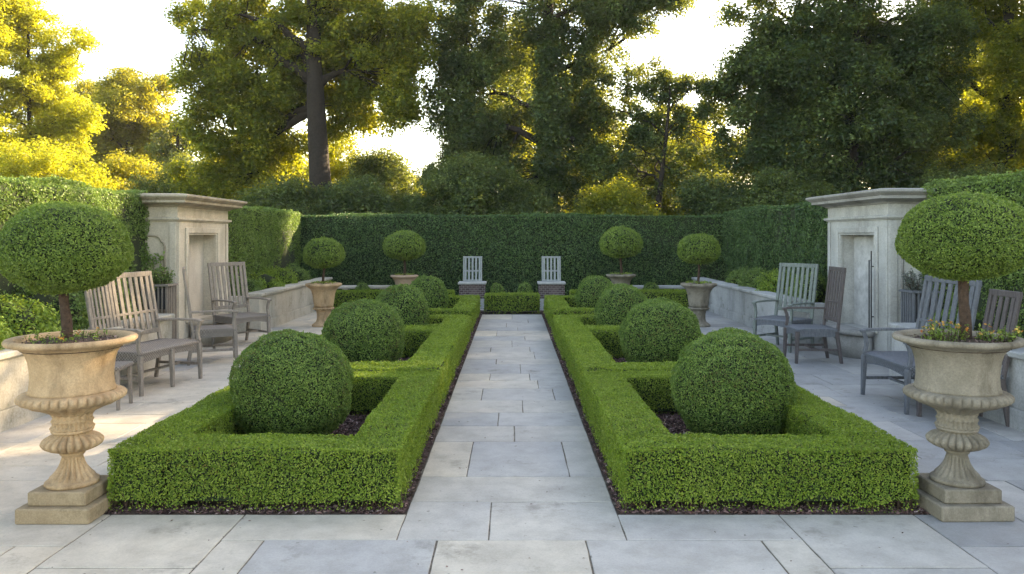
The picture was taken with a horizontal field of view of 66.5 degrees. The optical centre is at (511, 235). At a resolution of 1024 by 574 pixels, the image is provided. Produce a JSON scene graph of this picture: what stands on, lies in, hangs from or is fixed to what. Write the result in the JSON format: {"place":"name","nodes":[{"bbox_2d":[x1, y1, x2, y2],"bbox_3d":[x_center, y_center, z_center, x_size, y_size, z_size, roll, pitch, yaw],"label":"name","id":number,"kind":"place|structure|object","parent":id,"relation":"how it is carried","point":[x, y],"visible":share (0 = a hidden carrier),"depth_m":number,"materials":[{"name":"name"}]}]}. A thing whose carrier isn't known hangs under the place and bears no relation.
{"place":"outdoors","nodes":[
{"label":"outdoors","id":0,"kind":"place"},
{"bbox_2d":[0,0,1019,210],"label":"sky","id":1,"kind":"structure","parent":0,"point":[137,34],"materials":[{"name":"white"}]},
{"bbox_2d":[0,309,1023,573],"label":"paving","id":2,"kind":"structure","parent":0,"point":[550,515],"depth_m":4.38,"materials":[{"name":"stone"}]},
{"bbox_2d":[1,330,137,523],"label":"stone urn","id":3,"kind":"object","parent":2,"relation":"on","point":[73,386],"visible":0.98,"depth_m":4.37,"materials":[{"name":"stone"}]},
{"bbox_2d":[22,325,107,343],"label":"bedding plant","id":4,"kind":"object","parent":3,"relation":"in","point":[63,339],"visible":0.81,"depth_m":4.48,"materials":[{"name":"green plant"}]},
{"bbox_2d":[0,200,134,338],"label":"topiary tree","id":5,"kind":"object","parent":3,"relation":"on","point":[62,250],"visible":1,"depth_m":4.31,"materials":[{"name":"green plant"}]},
{"bbox_2d":[0,313,174,432],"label":"retaining wall","id":6,"kind":"structure","parent":2,"relation":"on","point":[14,377],"depth_m":6.61,"materials":[{"name":"stone"}]},
{"bbox_2d":[114,361,133,410],"bbox_3d":[-3.800,1.400,7.280,0.400,0.401,0.340,0,0,-6],"label":"footstool","id":7,"kind":"object","parent":2,"relation":"on","point":[120,365],"visible":0.38,"depth_m":7.37,"materials":[{"name":"wood"}]},
{"bbox_2d":[84,271,203,396],"bbox_3d":[-3.899,1.003,8.312,0.686,1.200,1.051,0,0,12],"label":"slatted bench","id":8,"kind":"object","parent":2,"relation":"on","point":[139,353],"visible":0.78,"depth_m":8.33,"materials":[{"name":"wood"}]},
{"bbox_2d":[144,283,177,338],"bbox_3d":[-4.720,1.125,10.500,0.324,0.950,0.324,0,0,0],"label":"slatted planter","id":9,"kind":"object","parent":2,"relation":"on","point":[166,299],"visible":0.34,"depth_m":10.41,"materials":[{"name":"wood"}]},
{"bbox_2d":[142,266,175,289],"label":"spiky plant","id":10,"kind":"object","parent":9,"relation":"in","point":[156,278],"visible":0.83,"depth_m":10.44,"materials":[{"name":"green plant"}]},
{"bbox_2d":[123,193,246,344],"bbox_3d":[-5.155,0.505,11.930,1.780,2.190,2.430,0,0,0],"label":"stone niche","id":11,"kind":"object","parent":2,"relation":"on","point":[189,232],"visible":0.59,"depth_m":11.36,"materials":[{"name":"stone"}]},
{"bbox_2d":[140,243,166,309],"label":"climbing plant","id":12,"kind":"object","parent":11,"relation":"attached to","point":[148,258],"visible":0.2,"depth_m":10.86,"materials":[{"name":"green plant"}]},
{"bbox_2d":[182,267,238,365],"bbox_3d":[-3.830,1.003,9.911,0.655,1.200,0.506,0,0,-22],"label":"garden chair","id":13,"kind":"object","parent":2,"relation":"on","point":[225,330],"visible":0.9,"depth_m":9.75,"materials":[{"name":"wood"}]},
{"bbox_2d":[207,262,271,343],"bbox_3d":[-4.028,1.003,11.536,0.686,1.200,0.631,0,0,37],"label":"garden chair","id":14,"kind":"object","parent":2,"relation":"on","point":[247,317],"visible":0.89,"depth_m":11.59,"materials":[{"name":"wood"}]},
{"bbox_2d":[228,277,332,331],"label":"retaining wall","id":15,"kind":"structure","parent":2,"relation":"on","point":[290,302],"depth_m":14.15,"materials":[{"name":"stone"}]},
{"bbox_2d":[305,280,341,326],"bbox_3d":[-3.330,1.198,13.800,0.638,0.804,0.638,0,0,0],"label":"garden urn","id":16,"kind":"object","parent":2,"relation":"on","point":[323,295],"visible":0.97,"depth_m":13.65,"materials":[{"name":"stone"}]},
{"bbox_2d":[302,236,345,283],"bbox_3d":[-3.321,0.451,13.803,0.763,0.903,0.777,0,0,0],"label":"topiary tree","id":17,"kind":"object","parent":16,"relation":"on","point":[322,252],"visible":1,"depth_m":13.58,"materials":[{"name":"green plant"}]},
{"bbox_2d":[332,288,454,309],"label":"box hedge","id":18,"kind":"object","parent":2,"relation":"on","point":[341,297],"visible":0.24,"depth_m":16.44,"materials":[{"name":"green plant"}]},
{"bbox_2d":[390,273,417,286],"bbox_3d":[-2.340,1.206,16.980,0.608,0.788,0.608,0,0,0],"label":"garden urn","id":19,"kind":"object","parent":2,"relation":"on","point":[399,278],"visible":0.51,"depth_m":16.78,"materials":[{"name":"beige stone"}]},
{"bbox_2d":[382,229,425,274],"bbox_3d":[-2.352,0.378,16.976,0.987,1.050,0.980,0,0,0],"label":"topiary tree","id":20,"kind":"object","parent":19,"relation":"on","point":[403,245],"visible":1,"depth_m":16.69,"materials":[{"name":"green plant"}]},
{"bbox_2d":[458,256,486,308],"bbox_3d":[-0.870,1.030,17.155,0.610,1.140,0.490,0,0,0],"label":"pedestal chair","id":21,"kind":"object","parent":2,"relation":"on","point":[473,286],"visible":0.65,"depth_m":16.96,"materials":[{"name":"wood"}]},
{"bbox_2d":[104,311,929,514],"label":"mulch","id":22,"kind":"object","parent":2,"relation":"on","point":[672,510],"visible":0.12,"depth_m":4.56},
{"bbox_2d":[106,369,441,512],"bbox_3d":[-1.496,1.407,5.815,1.758,0.410,2.679,0,0,0],"label":"box hedge","id":23,"kind":"object","parent":22,"relation":"on","point":[207,448],"visible":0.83,"depth_m":4.54,"materials":[{"name":"green plant"}]},
{"bbox_2d":[228,328,353,438],"bbox_3d":[-1.691,1.159,6.003,0.948,0.901,0.930,0,0,0],"label":"boxwood ball","id":24,"kind":"object","parent":22,"relation":"on","point":[288,381],"visible":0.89,"depth_m":5.68,"materials":[{"name":"green plant"}]},
{"bbox_2d":[321,298,405,365],"bbox_3d":[-1.682,1.163,8.910,0.948,0.903,0.951,0,0,0],"label":"boxwood ball","id":25,"kind":"object","parent":22,"relation":"on","point":[363,330],"visible":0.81,"depth_m":8.58,"materials":[{"name":"green plant"}]},
{"bbox_2d":[321,325,463,409],"bbox_3d":[-1.505,1.390,8.743,1.792,0.444,3.254,0,0,0],"label":"box hedge","id":26,"kind":"object","parent":22,"relation":"on","point":[438,349],"visible":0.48,"depth_m":8.27,"materials":[{"name":"green plant"}]},
{"bbox_2d":[375,283,429,325],"bbox_3d":[-1.592,1.144,11.294,0.828,0.924,0.839,0,0,0],"label":"boxwood ball","id":27,"kind":"object","parent":22,"relation":"on","point":[407,302],"visible":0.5,"depth_m":11.06,"materials":[{"name":"green plant"}]},
{"bbox_2d":[410,274,449,307],"bbox_3d":[-1.542,1.164,14.298,0.835,0.905,0.827,0,0,0],"label":"boxwood ball","id":28,"kind":"object","parent":22,"relation":"on","point":[435,292],"visible":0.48,"depth_m":14.07,"materials":[{"name":"green plant"}]},
{"bbox_2d":[400,313,471,353],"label":"box hedge","id":29,"kind":"object","parent":22,"relation":"on","point":[452,320],"visible":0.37,"depth_m":11.27,"materials":[{"name":"green plant"}]},
{"bbox_2d":[429,293,481,330],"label":"box hedge","id":30,"kind":"object","parent":22,"relation":"on","point":[470,305],"visible":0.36,"depth_m":13.74,"materials":[{"name":"green plant"}]},
{"bbox_2d":[483,291,540,313],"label":"box hedge","id":31,"kind":"object","parent":22,"relation":"on","point":[513,301],"visible":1,"depth_m":15.95,"materials":[{"name":"green plant"}]},
{"bbox_2d":[543,294,596,331],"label":"box hedge","id":32,"kind":"object","parent":22,"relation":"on","point":[559,304],"visible":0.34,"depth_m":13.70,"materials":[{"name":"green plant"}]},
{"bbox_2d":[551,312,623,354],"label":"box hedge","id":33,"kind":"object","parent":22,"relation":"on","point":[573,320],"visible":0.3,"depth_m":11.39,"materials":[{"name":"green plant"}]},
{"bbox_2d":[574,275,611,307],"bbox_3d":[1.553,1.166,14.313,0.831,0.908,0.825,0,0,0],"label":"boxwood ball","id":34,"kind":"object","parent":22,"relation":"on","point":[589,291],"visible":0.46,"depth_m":14.06,"materials":[{"name":"green plant"}]},
{"bbox_2d":[594,283,646,325],"bbox_3d":[1.608,1.148,11.298,0.852,0.919,0.847,0,0,0],"label":"boxwood ball","id":35,"kind":"object","parent":22,"relation":"on","point":[616,303],"visible":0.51,"depth_m":11.06,"materials":[{"name":"green plant"}]},
{"bbox_2d":[560,326,704,406],"bbox_3d":[1.507,1.392,8.745,1.783,0.440,3.244,0,0,0],"label":"box hedge","id":36,"kind":"object","parent":22,"relation":"on","point":[591,348],"visible":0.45,"depth_m":8.46,"materials":[{"name":"green plant"}]},
{"bbox_2d":[618,297,701,365],"bbox_3d":[1.694,1.156,8.894,0.972,0.912,0.963,0,0,0],"label":"boxwood ball","id":37,"kind":"object","parent":22,"relation":"on","point":[665,329],"visible":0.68,"depth_m":8.58,"materials":[{"name":"green plant"}]},
{"bbox_2d":[669,327,798,438],"bbox_3d":[1.688,1.160,6.003,0.962,0.900,0.960,0,0,0],"label":"boxwood ball","id":38,"kind":"object","parent":22,"relation":"on","point":[732,381],"visible":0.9,"depth_m":5.68,"materials":[{"name":"green plant"}]},
{"bbox_2d":[581,370,919,513],"bbox_3d":[1.497,1.404,5.819,1.764,0.415,2.686,0,0,0],"label":"box hedge","id":39,"kind":"object","parent":22,"relation":"on","point":[817,448],"visible":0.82,"depth_m":4.54,"materials":[{"name":"green plant"}]},
{"bbox_2d":[537,256,565,308],"bbox_3d":[0.865,1.030,17.155,0.610,1.140,0.490,0,0,0],"label":"pedestal chair","id":40,"kind":"object","parent":2,"relation":"on","point":[551,286],"visible":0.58,"depth_m":17.18,"materials":[{"name":"wood"}]},
{"bbox_2d":[606,272,635,284],"bbox_3d":[2.370,1.196,16.980,0.648,0.807,0.648,0,0,0],"label":"garden urn","id":41,"kind":"object","parent":2,"relation":"on","point":[617,277],"visible":0.53,"depth_m":16.79,"materials":[{"name":"grey stone"}]},
{"bbox_2d":[599,225,643,274],"bbox_3d":[2.369,0.329,16.976,0.989,1.128,0.986,0,0,0],"label":"topiary tree","id":42,"kind":"object","parent":41,"relation":"on","point":[620,242],"visible":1,"depth_m":16.68,"materials":[{"name":"green plant"}]},
{"bbox_2d":[569,288,688,307],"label":"box hedge","id":43,"kind":"object","parent":2,"relation":"on","point":[680,296],"visible":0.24,"depth_m":16.45,"materials":[{"name":"green plant"}]},
{"bbox_2d":[680,281,716,326],"bbox_3d":[3.300,1.196,13.800,0.638,0.807,0.638,0,0,0],"label":"garden urn","id":44,"kind":"object","parent":2,"relation":"on","point":[698,295],"visible":0.93,"depth_m":13.65,"materials":[{"name":"grey stone"}]},
{"bbox_2d":[676,233,720,283],"bbox_3d":[3.297,0.424,13.803,0.776,0.955,0.788,0,0,0],"label":"topiary tree","id":45,"kind":"object","parent":44,"relation":"on","point":[698,249],"visible":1,"depth_m":13.57,"materials":[{"name":"green plant"}]},
{"bbox_2d":[691,277,826,342],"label":"retaining wall","id":46,"kind":"structure","parent":2,"relation":"on","point":[731,301],"depth_m":13.85,"materials":[{"name":"grey stone"}]},
{"bbox_2d":[752,263,818,352],"bbox_3d":[3.878,1.003,11.076,0.686,1.200,0.631,0,0,-37],"label":"garden chair","id":47,"kind":"object","parent":2,"relation":"on","point":[775,320],"visible":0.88,"depth_m":11.12,"materials":[{"name":"grey wood"}]},
{"bbox_2d":[782,266,845,363],"bbox_3d":[3.854,1.003,9.982,0.634,1.200,0.506,0,0,1],"label":"garden chair","id":48,"kind":"object","parent":2,"relation":"on","point":[823,330],"visible":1,"depth_m":9.91,"materials":[{"name":"grey wood"}]},
{"bbox_2d":[806,188,936,358],"bbox_3d":[5.155,0.505,10.675,1.780,2.190,2.340,0,0,0],"label":"stone niche","id":49,"kind":"object","parent":2,"relation":"on","point":[863,226],"visible":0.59,"depth_m":10.18,"materials":[{"name":"stone"}]},
{"bbox_2d":[899,289,939,322],"bbox_3d":[4.850,1.125,9.300,0.324,0.950,0.324,0,0,0],"label":"slatted planter","id":50,"kind":"object","parent":2,"relation":"on","point":[910,302],"visible":0.23,"depth_m":9.21,"materials":[{"name":"wood"}]},
{"bbox_2d":[901,268,934,294],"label":"spiky plant","id":51,"kind":"object","parent":50,"relation":"on","point":[911,282],"visible":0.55,"depth_m":9.29,"materials":[{"name":"green plant"}]},
{"bbox_2d":[859,275,981,414],"bbox_3d":[3.850,1.003,7.420,0.686,1.200,0.931,0,0,0],"label":"garden chair","id":52,"kind":"object","parent":2,"relation":"on","point":[902,363],"visible":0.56,"depth_m":7.53,"materials":[{"name":"grey wood"}]},
{"bbox_2d":[888,322,1023,431],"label":"retaining wall","id":53,"kind":"structure","parent":2,"relation":"on","point":[1015,381],"depth_m":6.50,"materials":[{"name":"grey stone"}]},
{"bbox_2d":[892,329,1023,521],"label":"stone urn","id":54,"kind":"object","parent":2,"relation":"on","point":[955,385],"visible":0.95,"depth_m":4.41,"materials":[{"name":"stone"}]},
{"bbox_2d":[920,318,969,341],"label":"bedding plant","id":55,"kind":"object","parent":54,"relation":"in","point":[932,332],"visible":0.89,"depth_m":4.47,"materials":[{"name":"green plant"}]},
{"bbox_2d":[894,190,1023,338],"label":"topiary tree","id":56,"kind":"object","parent":54,"relation":"on","point":[964,238],"visible":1,"depth_m":4.35,"materials":[{"name":"green plant"}]},
{"bbox_2d":[974,323,1022,341],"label":"bedding plant","id":57,"kind":"object","parent":54,"relation":"in","point":[1000,337],"visible":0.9,"depth_m":4.50,"materials":[{"name":"green plant"}]},
{"bbox_2d":[916,289,1022,426],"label":"garden chair","id":58,"kind":"object","parent":2,"relation":"on","point":[1015,307],"visible":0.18,"depth_m":6.66,"materials":[{"name":"grey wood"}]},
{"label":"raised bed soil","id":59,"kind":"structure","parent":0,"visible":0},
{"bbox_2d":[0,294,61,338],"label":"shrub","id":60,"kind":"object","parent":59,"relation":"on","point":[20,319],"visible":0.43,"depth_m":7.26,"materials":[{"name":"green plant"}]},
{"bbox_2d":[8,284,89,330],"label":"shrub","id":61,"kind":"object","parent":59,"relation":"on","point":[78,312],"visible":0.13,"depth_m":7.93,"materials":[{"name":"green plant"}]},
{"bbox_2d":[0,174,149,308],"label":"tall hedge","id":62,"kind":"object","parent":59,"relation":"on","point":[128,209],"visible":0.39,"depth_m":9.20,"materials":[{"name":"green plant"}]},
{"bbox_2d":[74,270,138,325],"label":"shrub","id":63,"kind":"object","parent":59,"relation":"on","point":[117,299],"visible":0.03,"depth_m":8.91,"materials":[{"name":"green plant"}]},
{"bbox_2d":[230,275,263,295],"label":"shrub","id":64,"kind":"object","parent":59,"relation":"on","point":[252,285],"visible":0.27,"depth_m":13.48,"materials":[{"name":"green plant"}]},
{"bbox_2d":[228,206,301,279],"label":"tall hedge","id":65,"kind":"object","parent":59,"relation":"on","point":[261,238],"visible":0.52,"depth_m":15.51,"materials":[{"name":"green plant"}]},
{"bbox_2d":[249,270,284,289],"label":"shrub","id":66,"kind":"object","parent":59,"relation":"on","point":[268,280],"visible":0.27,"depth_m":14.57,"materials":[{"name":"green plant"}]},
{"bbox_2d":[264,265,298,284],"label":"shrub","id":67,"kind":"object","parent":59,"relation":"on","point":[287,277],"visible":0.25,"depth_m":15.56,"materials":[{"name":"green plant"}]},
{"bbox_2d":[284,262,312,281],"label":"shrub","id":68,"kind":"object","parent":59,"relation":"on","point":[303,275],"visible":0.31,"depth_m":16.73,"materials":[{"name":"green plant"}]},
{"bbox_2d":[299,211,724,295],"bbox_3d":[0.032,0.518,18.715,10.718,2.214,1.020,0,0,0],"label":"tall hedge","id":69,"kind":"object","parent":59,"relation":"on","point":[512,250],"visible":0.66,"depth_m":18.36,"materials":[{"name":"green plant"}]},
{"bbox_2d":[725,266,751,283],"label":"shrub","id":70,"kind":"object","parent":59,"relation":"on","point":[733,275],"visible":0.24,"depth_m":15.69,"materials":[{"name":"green plant"}]},
{"bbox_2d":[737,266,770,288],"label":"shrub","id":71,"kind":"object","parent":59,"relation":"on","point":[749,279],"visible":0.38,"depth_m":14.60,"materials":[{"name":"green plant"}]},
{"bbox_2d":[721,201,827,301],"bbox_3d":[5.414,0.223,14.931,1.212,1.798,6.842,0,0,0],"label":"tall hedge","id":72,"kind":"object","parent":59,"relation":"on","point":[768,237],"visible":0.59,"depth_m":14.75,"materials":[{"name":"green plant"}]},
{"bbox_2d":[755,268,795,294],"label":"shrub","id":73,"kind":"object","parent":59,"relation":"on","point":[769,283],"visible":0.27,"depth_m":13.47,"materials":[{"name":"green plant"}]},
{"bbox_2d":[788,269,827,302],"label":"shrub","id":74,"kind":"object","parent":59,"relation":"on","point":[821,290],"visible":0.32,"depth_m":12.16,"materials":[{"name":"green plant"}]},
{"bbox_2d":[927,307,991,331],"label":"shrub","id":75,"kind":"object","parent":59,"relation":"on","point":[979,318],"visible":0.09,"depth_m":8.12,"materials":[{"name":"green plant"}]},
{"bbox_2d":[920,168,1023,326],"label":"tall hedge","id":76,"kind":"object","parent":59,"relation":"on","point":[1008,186],"visible":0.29,"depth_m":8.30,"materials":[{"name":"green plant"}]},
{"bbox_3d":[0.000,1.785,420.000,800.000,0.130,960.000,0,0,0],"label":"ground","id":77,"kind":"structure","parent":0,"visible":0},
{"bbox_2d":[0,0,25,167],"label":"golden tree","id":78,"kind":"object","parent":77,"relation":"on","point":[5,39],"visible":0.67,"depth_m":31.39,"materials":[{"name":"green plant"}]},
{"bbox_2d":[0,0,109,170],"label":"golden tree","id":79,"kind":"object","parent":77,"relation":"on","point":[34,94],"visible":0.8,"depth_m":32.82,"materials":[{"name":"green plant"}]},
{"bbox_2d":[0,135,122,189],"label":"bush","id":80,"kind":"object","parent":77,"relation":"on","point":[39,166],"visible":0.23,"depth_m":26.45,"materials":[{"name":"green plant"}]},
{"bbox_2d":[23,77,100,173],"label":"round tree","id":81,"kind":"object","parent":77,"relation":"on","point":[82,87],"visible":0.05,"depth_m":44.91,"materials":[{"name":"yellow plant"}]},
{"bbox_2d":[80,148,163,192],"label":"bush","id":82,"kind":"object","parent":77,"relation":"on","point":[120,168],"visible":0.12,"depth_m":29.26,"materials":[{"name":"yellow plant"}]},
{"bbox_2d":[65,65,197,180],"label":"round tree","id":83,"kind":"object","parent":77,"relation":"on","point":[132,100],"visible":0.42,"depth_m":41.27,"materials":[{"name":"green plant"}]},
{"bbox_2d":[144,117,194,172],"bbox_3d":[-15.979,-2.138,37.987,3.873,7.743,3.082,0,0,0],"label":"round tree","id":84,"kind":"object","parent":77,"relation":"on","point":[166,146],"visible":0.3,"depth_m":37.91,"materials":[{"name":"green plant"}]},
{"bbox_2d":[125,153,223,195],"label":"bush","id":85,"kind":"object","parent":77,"relation":"on","point":[154,185],"visible":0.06,"depth_m":26.34,"materials":[{"name":"green plant"}]},
{"bbox_2d":[231,168,335,214],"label":"bush","id":86,"kind":"object","parent":77,"relation":"on","point":[287,195],"visible":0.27,"depth_m":21.48,"materials":[{"name":"green plant"}]},
{"bbox_2d":[154,0,443,200],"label":"oak tree","id":87,"kind":"object","parent":77,"relation":"on","point":[366,54],"visible":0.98,"depth_m":24.06,"materials":[{"name":"green plant"}]},
{"bbox_2d":[299,127,399,194],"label":"bush","id":88,"kind":"object","parent":77,"relation":"on","point":[337,166],"visible":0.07,"depth_m":28.36,"materials":[{"name":"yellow plant"}]},
{"bbox_2d":[309,170,406,214],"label":"bush","id":89,"kind":"object","parent":77,"relation":"on","point":[355,197],"visible":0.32,"depth_m":21.92,"materials":[{"name":"green plant"}]},
{"bbox_2d":[338,142,421,208],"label":"bush","id":90,"kind":"object","parent":77,"relation":"on","point":[392,172],"visible":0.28,"depth_m":25.70,"materials":[{"name":"green plant"}]},
{"bbox_2d":[375,189,445,214],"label":"bush","id":91,"kind":"object","parent":77,"relation":"on","point":[411,204],"visible":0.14,"depth_m":22.13,"materials":[{"name":"green plant"}]},
{"bbox_2d":[412,147,533,215],"bbox_3d":[-1.209,-0.420,22.510,3.684,4.291,3.209,0,0,43],"label":"bush","id":92,"kind":"object","parent":77,"relation":"on","point":[476,187],"visible":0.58,"depth_m":21.92,"materials":[{"name":"green plant"}]},
{"bbox_2d":[493,177,562,216],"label":"bush","id":93,"kind":"object","parent":77,"relation":"on","point":[542,205],"visible":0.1,"depth_m":22.36,"materials":[{"name":"green plant"}]},
{"bbox_2d":[493,18,619,196],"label":"golden tree","id":94,"kind":"object","parent":77,"relation":"on","point":[523,93],"visible":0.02,"depth_m":42.01,"materials":[{"name":"green plant"}]},
{"bbox_2d":[411,0,701,212],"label":"ivy clad tree","id":95,"kind":"object","parent":77,"relation":"on","point":[563,137],"visible":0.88,"depth_m":24.83,"materials":[{"name":"green plant"}]},
{"bbox_2d":[558,122,634,212],"bbox_3d":[3.349,-1.439,31.148,4.551,6.326,3.621,0,0,-20],"label":"bush","id":96,"kind":"object","parent":77,"relation":"on","point":[609,136],"visible":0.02,"depth_m":30.62,"materials":[{"name":"green plant"}]},
{"bbox_2d":[567,169,665,215],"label":"bush","id":97,"kind":"object","parent":77,"relation":"on","point":[617,200],"visible":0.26,"depth_m":22.29,"materials":[{"name":"green plant"}]},
{"bbox_2d":[604,145,682,215],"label":"bush","id":98,"kind":"object","parent":77,"relation":"on","point":[650,181],"visible":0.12,"depth_m":28.45,"materials":[{"name":"green plant"}]},
{"bbox_2d":[586,55,750,213],"bbox_3d":[5.186,-2.034,25.527,5.748,7.512,2.731,0,0,0],"label":"leaning tree","id":99,"kind":"object","parent":77,"relation":"on","point":[637,134],"visible":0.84,"depth_m":25.11,"materials":[{"name":"green plant"}]},
{"bbox_2d":[656,111,738,215],"bbox_3d":[6.568,-1.522,30.051,4.595,6.492,3.606,0,0,0],"label":"tree","id":100,"kind":"object","parent":77,"relation":"on","point":[697,163],"visible":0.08,"depth_m":29.15,"materials":[{"name":"green plant"}]},
{"bbox_2d":[666,165,752,215],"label":"bush","id":101,"kind":"object","parent":77,"relation":"on","point":[706,198],"visible":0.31,"depth_m":22.57,"materials":[{"name":"green plant"}]},
{"bbox_2d":[720,163,848,213],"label":"bush","id":102,"kind":"object","parent":77,"relation":"on","point":[769,189],"visible":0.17,"depth_m":21.34,"materials":[{"name":"green plant"}]},
{"bbox_2d":[703,0,987,194],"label":"evergreen tree","id":103,"kind":"object","parent":77,"relation":"on","point":[865,101],"visible":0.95,"depth_m":23.46,"materials":[{"name":"green plant"}]},
{"bbox_2d":[899,0,1023,172],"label":"evergreen tree","id":104,"kind":"object","parent":77,"relation":"on","point":[1001,24],"visible":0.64,"depth_m":24.58,"materials":[{"name":"green plant"}]},
{"bbox_2d":[907,158,1021,187],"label":"bush","id":105,"kind":"object","parent":77,"relation":"on","point":[984,171],"visible":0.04,"depth_m":21.96,"materials":[{"name":"green plant"}]},
{"bbox_2d":[941,80,1023,171],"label":"tree","id":106,"kind":"object","parent":77,"relation":"on","point":[971,99],"visible":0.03,"depth_m":29.54,"materials":[{"name":"green plant"}]},
{"bbox_2d":[943,45,1023,118],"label":"golden tree","id":107,"kind":"object","parent":77,"relation":"on","point":[969,90],"visible":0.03,"depth_m":40.67,"materials":[{"name":"green plant"}]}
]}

